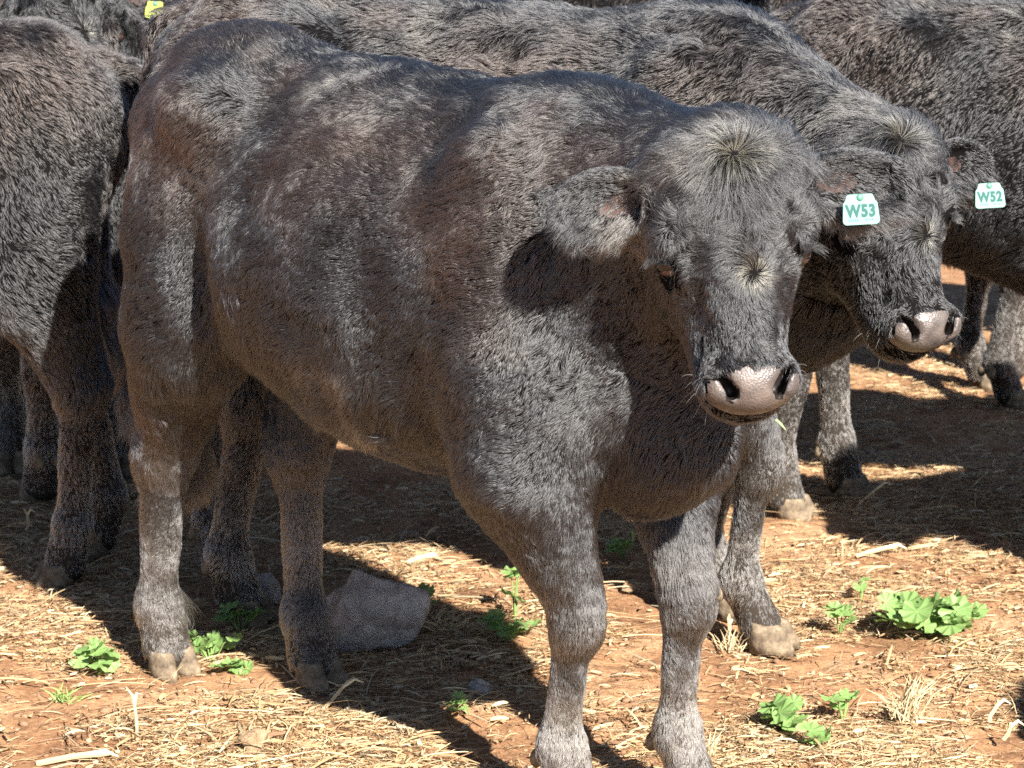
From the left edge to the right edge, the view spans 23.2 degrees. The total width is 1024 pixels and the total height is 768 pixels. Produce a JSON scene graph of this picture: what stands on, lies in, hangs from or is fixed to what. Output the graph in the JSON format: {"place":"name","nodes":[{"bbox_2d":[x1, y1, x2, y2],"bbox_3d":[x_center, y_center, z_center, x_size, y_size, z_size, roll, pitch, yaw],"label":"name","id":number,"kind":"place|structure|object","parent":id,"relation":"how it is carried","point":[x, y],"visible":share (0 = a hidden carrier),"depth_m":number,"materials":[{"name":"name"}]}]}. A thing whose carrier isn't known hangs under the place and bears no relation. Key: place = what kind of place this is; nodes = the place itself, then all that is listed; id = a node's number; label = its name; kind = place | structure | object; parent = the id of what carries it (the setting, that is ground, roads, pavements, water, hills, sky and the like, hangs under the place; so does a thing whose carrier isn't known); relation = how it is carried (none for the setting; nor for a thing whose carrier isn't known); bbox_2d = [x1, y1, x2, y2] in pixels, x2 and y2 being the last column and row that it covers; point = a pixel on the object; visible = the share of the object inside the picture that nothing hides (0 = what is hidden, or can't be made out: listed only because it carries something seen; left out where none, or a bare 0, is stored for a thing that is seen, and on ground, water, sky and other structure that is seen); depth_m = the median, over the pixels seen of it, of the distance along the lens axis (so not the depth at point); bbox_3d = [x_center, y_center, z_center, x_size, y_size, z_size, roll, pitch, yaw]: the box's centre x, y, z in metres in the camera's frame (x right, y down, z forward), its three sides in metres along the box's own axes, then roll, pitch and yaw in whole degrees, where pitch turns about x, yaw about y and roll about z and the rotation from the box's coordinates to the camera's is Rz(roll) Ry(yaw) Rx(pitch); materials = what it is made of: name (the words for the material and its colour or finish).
{"place":"outdoors","nodes":[
{"label":"outdoors","id":0,"kind":"place"},
{"bbox_2d":[0,263,1023,767],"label":"ground","id":1,"kind":"structure","parent":0,"point":[978,737],"depth_m":5.09,"materials":[{"name":"red soil"}]},
{"bbox_2d":[23,509,34,530],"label":"dry stalk","id":2,"kind":"object","parent":1,"relation":"on","point":[27,517],"visible":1,"depth_m":5.83,"materials":[{"name":"plant"}]},
{"bbox_2d":[43,683,92,703],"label":"grass tuft","id":3,"kind":"object","parent":1,"relation":"on","point":[60,695],"visible":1,"depth_m":4.63,"materials":[{"name":"plant"}]},
{"bbox_2d":[0,15,142,591],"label":"calf","id":4,"kind":"object","parent":1,"relation":"on","point":[67,96],"visible":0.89,"depth_m":5.20},
{"bbox_2d":[36,749,117,765],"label":"dry stalk","id":5,"kind":"object","parent":1,"relation":"on","point":[101,753],"visible":1,"depth_m":4.29,"materials":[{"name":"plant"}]},
{"bbox_2d":[18,13,144,504],"bbox_3d":[-1.354,-0.465,6.630,0.562,1.276,1.840,-6,13,-27],"label":"calf","id":6,"kind":"object","parent":1,"relation":"on","point":[39,481],"visible":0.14,"depth_m":6.00},
{"bbox_2d":[0,0,182,479],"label":"calf","id":7,"kind":"object","parent":1,"relation":"on","point":[83,17],"visible":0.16,"depth_m":5.95},
{"bbox_2d":[68,636,120,675],"bbox_3d":[-0.800,0.522,4.789,0.096,0.079,0.070,7,14,32],"label":"mallow plant","id":8,"kind":"object","parent":1,"relation":"on","point":[96,647],"visible":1,"depth_m":4.79,"materials":[{"name":"green plant"}]},
{"bbox_2d":[126,687,141,733],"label":"dry stalk","id":9,"kind":"object","parent":1,"relation":"on","point":[134,699],"visible":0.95,"depth_m":4.41,"materials":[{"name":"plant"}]},
{"bbox_2d":[188,629,242,660],"bbox_3d":[-0.590,0.513,4.878,0.135,0.061,0.078,0,12,0],"label":"mallow plant","id":10,"kind":"object","parent":1,"relation":"on","point":[203,644],"visible":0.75,"depth_m":4.88,"materials":[{"name":"green plant"}]},
{"bbox_2d":[209,656,252,675],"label":"mallow plant","id":11,"kind":"object","parent":1,"relation":"on","point":[237,663],"visible":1,"depth_m":4.77,"materials":[{"name":"green plant"}]},
{"bbox_2d":[211,600,268,632],"bbox_3d":[-0.551,0.473,5.062,0.117,0.066,0.066,0,12,0],"label":"mallow plant","id":12,"kind":"object","parent":1,"relation":"on","point":[232,615],"visible":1,"depth_m":5.06,"materials":[{"name":"green plant"}]},
{"bbox_2d":[237,728,267,756],"bbox_3d":[-0.453,0.629,4.351,0.049,0.057,0.045,2,12,10],"label":"stone","id":13,"kind":"object","parent":1,"relation":"on","point":[255,735],"visible":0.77,"depth_m":4.34,"materials":[{"name":"beige stone"}]},
{"bbox_2d":[257,572,280,605],"bbox_3d":[-0.517,0.433,5.216,0.070,0.075,0.055,-4,12,-19],"label":"stone","id":14,"kind":"object","parent":1,"relation":"on","point":[270,585],"visible":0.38,"depth_m":5.21,"materials":[{"name":"grey stone"}]},
{"bbox_2d":[321,677,363,711],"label":"dry stalk","id":15,"kind":"object","parent":1,"relation":"on","point":[344,685],"visible":0.98,"depth_m":4.58,"materials":[{"name":"plant"}]},
{"bbox_2d":[326,569,430,653],"bbox_3d":[-0.282,0.447,4.952,0.245,0.167,0.138,-2,12,-10],"label":"rock","id":16,"kind":"object","parent":1,"relation":"on","point":[377,612],"visible":0.85,"depth_m":4.92,"materials":[{"name":"grey stone"}]},
{"bbox_2d":[408,552,438,564],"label":"dry stalk","id":17,"kind":"object","parent":1,"relation":"on","point":[422,557],"visible":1,"depth_m":5.57,"materials":[{"name":"plant"}]},
{"bbox_2d":[417,582,439,606],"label":"mallow plant","id":18,"kind":"object","parent":1,"relation":"on","point":[430,589],"visible":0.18,"depth_m":5.13,"materials":[{"name":"green plant"}]},
{"bbox_2d":[419,604,483,634],"bbox_3d":[-0.149,0.483,5.054,0.188,0.041,0.185,0,12,0],"label":"grass tuft","id":19,"kind":"object","parent":1,"relation":"on","point":[442,628],"visible":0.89,"depth_m":5.06,"materials":[{"name":"plant"}]},
{"bbox_2d":[444,690,468,713],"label":"mallow plant","id":20,"kind":"object","parent":1,"relation":"on","point":[460,696],"visible":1,"depth_m":4.56,"materials":[{"name":"green plant"}]},
{"bbox_2d":[182,0,775,13],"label":"calf","id":21,"kind":"object","parent":1,"relation":"on","point":[764,4],"depth_m":6.36},
{"bbox_2d":[468,678,494,695],"bbox_3d":[-0.060,0.567,4.685,0.046,0.036,0.039,5,13,25],"label":"stone","id":22,"kind":"object","parent":1,"relation":"on","point":[475,683],"visible":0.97,"depth_m":4.67,"materials":[{"name":"grey stone"}]},
{"bbox_2d":[474,608,541,641],"bbox_3d":[-0.009,0.488,4.995,0.138,0.063,0.108,0,12,0],"label":"mallow plant","id":23,"kind":"object","parent":1,"relation":"on","point":[493,619],"visible":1,"depth_m":5.00,"materials":[{"name":"green plant"}]},
{"bbox_2d":[0,417,1023,767],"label":"straw litter","id":24,"kind":"object","parent":1,"relation":"on","point":[616,525],"visible":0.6,"depth_m":4.86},
{"bbox_2d":[0,386,1023,767],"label":"soil crumbs","id":25,"kind":"object","parent":1,"relation":"on","point":[254,680],"visible":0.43,"depth_m":4.87,"materials":[{"name":"brown soil"}]},
{"bbox_2d":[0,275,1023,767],"bbox_3d":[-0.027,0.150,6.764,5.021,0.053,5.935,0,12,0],"label":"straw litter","id":26,"kind":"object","parent":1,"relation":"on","point":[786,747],"visible":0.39,"depth_m":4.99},
{"bbox_2d":[500,566,525,619],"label":"mallow plant","id":27,"kind":"object","parent":1,"relation":"on","point":[511,573],"visible":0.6,"depth_m":5.14,"materials":[{"name":"green plant"}]},
{"bbox_2d":[116,17,929,767],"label":"calf","id":28,"kind":"object","parent":1,"relation":"on","point":[542,319],"visible":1,"depth_m":3.91},
{"bbox_2d":[775,419,785,429],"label":"grass sprig","id":29,"kind":"object","parent":28,"relation":"attached to","point":[778,422],"depth_m":3.47,"materials":[{"name":"plant"}]},
{"bbox_2d":[120,0,1005,657],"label":"calf","id":30,"kind":"object","parent":1,"relation":"on","point":[880,294],"visible":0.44,"depth_m":4.74},
{"bbox_2d":[604,531,634,557],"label":"mallow plant","id":31,"kind":"object","parent":1,"relation":"on","point":[616,545],"visible":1,"depth_m":5.61,"materials":[{"name":"green plant"}]},
{"bbox_2d":[622,579,639,591],"bbox_3d":[0.256,0.432,5.354,0.042,0.024,0.035,-10,15,-39],"label":"stone","id":32,"kind":"object","parent":1,"relation":"on","point":[634,586],"visible":1,"depth_m":5.34,"materials":[{"name":"beige stone"}]},
{"bbox_2d":[706,728,726,755],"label":"grass tuft","id":33,"kind":"object","parent":1,"relation":"on","point":[710,748],"visible":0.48,"depth_m":4.34,"materials":[{"name":"plant"}]},
{"bbox_2d":[721,613,734,643],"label":"dry stalk","id":34,"kind":"object","parent":1,"relation":"on","point":[729,620],"visible":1,"depth_m":4.95,"materials":[{"name":"plant"}]},
{"bbox_2d":[709,621,748,652],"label":"grass tuft","id":35,"kind":"object","parent":1,"relation":"on","point":[731,645],"visible":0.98,"depth_m":4.94,"materials":[{"name":"plant"}]},
{"bbox_2d":[758,693,808,731],"bbox_3d":[0.486,0.591,4.484,0.090,0.065,0.097,0,12,0],"label":"mallow plant","id":36,"kind":"object","parent":1,"relation":"on","point":[780,709],"visible":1,"depth_m":4.47,"materials":[{"name":"green plant"}]},
{"bbox_2d":[797,720,830,748],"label":"mallow plant","id":37,"kind":"object","parent":1,"relation":"on","point":[815,729],"visible":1,"depth_m":4.39,"materials":[{"name":"green plant"}]},
{"bbox_2d":[822,601,856,632],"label":"mallow plant","id":38,"kind":"object","parent":1,"relation":"on","point":[839,610],"visible":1,"depth_m":5.06,"materials":[{"name":"green plant"}]},
{"bbox_2d":[820,688,858,718],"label":"mallow plant","id":39,"kind":"object","parent":1,"relation":"on","point":[842,696],"visible":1,"depth_m":4.55,"materials":[{"name":"green plant"}]},
{"bbox_2d":[853,576,870,599],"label":"mallow plant","id":40,"kind":"object","parent":1,"relation":"on","point":[862,586],"visible":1,"depth_m":5.28,"materials":[{"name":"green plant"}]},
{"bbox_2d":[856,481,891,507],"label":"dry stalk","id":41,"kind":"object","parent":1,"relation":"on","point":[871,493],"visible":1,"depth_m":6.04,"materials":[{"name":"plant"}]},
{"bbox_2d":[856,543,905,557],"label":"dry stalk","id":42,"kind":"object","parent":1,"relation":"on","point":[891,546],"visible":1,"depth_m":5.63,"materials":[{"name":"plant"}]},
{"bbox_2d":[768,0,1023,521],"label":"calf","id":43,"kind":"object","parent":1,"relation":"on","point":[955,68],"visible":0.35,"depth_m":5.61},
{"bbox_2d":[769,0,1023,411],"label":"calf","id":44,"kind":"object","parent":1,"relation":"on","point":[991,368],"visible":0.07,"depth_m":7.14},
{"bbox_2d":[867,674,946,722],"bbox_3d":[0.722,0.571,4.534,0.128,0.075,0.104,-9,15,-39],"label":"grass tuft","id":45,"kind":"object","parent":1,"relation":"on","point":[905,704],"visible":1,"depth_m":4.54,"materials":[{"name":"plant"}]},
{"bbox_2d":[873,588,988,634],"bbox_3d":[0.846,0.461,5.058,0.232,0.092,0.200,0,12,0],"label":"mallow plant","id":46,"kind":"object","parent":1,"relation":"on","point":[956,612],"visible":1,"depth_m":5.02,"materials":[{"name":"green plant"}]},
{"bbox_2d":[988,698,1010,721],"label":"dry stalk","id":47,"kind":"object","parent":1,"relation":"on","point":[995,708],"visible":1,"depth_m":4.51,"materials":[{"name":"plant"}]},
{"bbox_2d":[1002,720,1023,740],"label":"dry stalk","id":48,"kind":"object","parent":1,"relation":"on","point":[1007,734],"visible":1,"depth_m":4.41,"materials":[{"name":"plant"}]},
{"bbox_2d":[1012,302,1023,378],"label":"calf","id":49,"kind":"object","parent":1,"relation":"on","point":[1018,345],"visible":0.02,"depth_m":7.48}
]}

